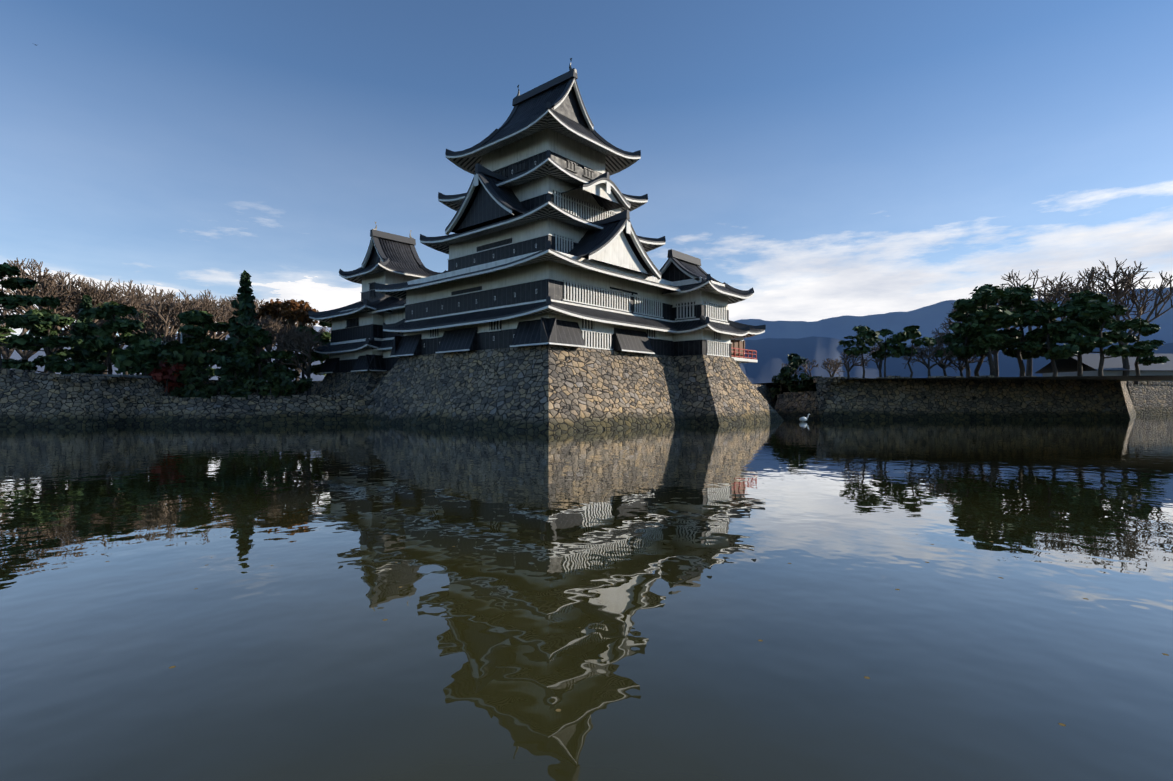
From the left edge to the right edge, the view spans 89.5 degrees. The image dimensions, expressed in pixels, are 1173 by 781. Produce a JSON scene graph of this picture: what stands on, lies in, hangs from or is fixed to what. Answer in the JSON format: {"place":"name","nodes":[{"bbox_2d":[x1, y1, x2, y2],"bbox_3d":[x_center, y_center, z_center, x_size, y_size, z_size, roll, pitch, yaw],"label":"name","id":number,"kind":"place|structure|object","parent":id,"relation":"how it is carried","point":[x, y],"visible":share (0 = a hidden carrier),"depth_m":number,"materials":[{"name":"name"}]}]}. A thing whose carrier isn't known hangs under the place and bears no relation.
{"place":"outdoors","nodes":[
{"label":"outdoors","id":0,"kind":"place"},
{"bbox_2d":[0,411,1172,780],"bbox_3d":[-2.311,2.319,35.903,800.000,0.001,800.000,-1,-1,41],"label":"moat water","id":1,"kind":"structure","parent":0,"point":[798,599],"depth_m":5.60,"materials":[{"name":"blue liquid"}]},
{"bbox_2d":[312,344,783,432],"bbox_3d":[-4.723,0.554,53.828,40.316,6.300,31.676,-1,-1,41],"label":"stone base","id":2,"kind":"object","parent":1,"relation":"in","point":[548,388],"visible":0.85,"depth_m":39.73,"materials":[{"name":"grey stone"}]},
{"bbox_2d":[308,58,765,373],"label":"castle","id":3,"kind":"structure","parent":2,"relation":"on","point":[544,244],"depth_m":43.21,"materials":[{"name":"paint"}]},
{"bbox_2d":[0,369,1172,426],"bbox_3d":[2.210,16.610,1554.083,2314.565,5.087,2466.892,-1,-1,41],"label":"moat stone walls","id":4,"kind":"structure","parent":1,"relation":"in","point":[30,398],"depth_m":49.35,"materials":[{"name":"grey stone"}]},
{"bbox_2d":[63,333,181,377],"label":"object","id":5,"kind":"object","parent":4,"relation":"on","point":[120,375],"visible":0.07,"depth_m":40.90,"materials":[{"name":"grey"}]},
{"bbox_2d":[60,270,267,393],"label":"conifer trees","id":6,"kind":"object","parent":4,"relation":"on","point":[246,312],"visible":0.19,"depth_m":55.43,"materials":[{"name":"green plant"}]},
{"bbox_2d":[110,337,821,398],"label":"bushes","id":7,"kind":"object","parent":4,"relation":"on","point":[173,363],"visible":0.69,"depth_m":45.13,"materials":[{"name":"green plant"}]},
{"bbox_2d":[251,381,789,407],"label":"shrubs","id":8,"kind":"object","parent":4,"relation":"on","point":[765,392],"depth_m":62.38,"materials":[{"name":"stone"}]},
{"bbox_2d":[0,262,1169,398],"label":"pine trees","id":9,"kind":"object","parent":4,"relation":"on","point":[981,315],"visible":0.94,"depth_m":52.34,"materials":[{"name":"green plant"}]},
{"bbox_2d":[0,257,1172,397],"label":"bare trees","id":10,"kind":"object","parent":4,"relation":"on","point":[278,320],"visible":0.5,"depth_m":62.24,"materials":[{"name":"brown plant"}]},
{"bbox_2d":[1036,354,1172,398],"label":"distant buildings","id":11,"kind":"structure","parent":4,"relation":"on","point":[1113,366],"depth_m":68.42,"materials":[{"name":"grey"}]},
{"bbox_2d":[799,414,809,421],"bbox_3d":[16.820,2.106,45.606,0.853,0.628,0.461,0,-1,16],"label":"swan","id":12,"kind":"object","parent":1,"relation":"on","point":[803,419],"visible":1,"depth_m":45.49,"materials":[{"name":"white"}]},
{"bbox_2d":[0,0,1172,337],"label":"sky","id":13,"kind":"structure","parent":0,"point":[825,159],"materials":[{"name":"blue"}]},
{"bbox_2d":[1,287,1172,383],"bbox_3d":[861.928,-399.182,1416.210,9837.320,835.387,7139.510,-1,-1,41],"label":"mountain range","id":14,"kind":"structure","parent":0,"point":[774,344],"depth_m":2802.18,"materials":[{"name":"blue"}]}
]}

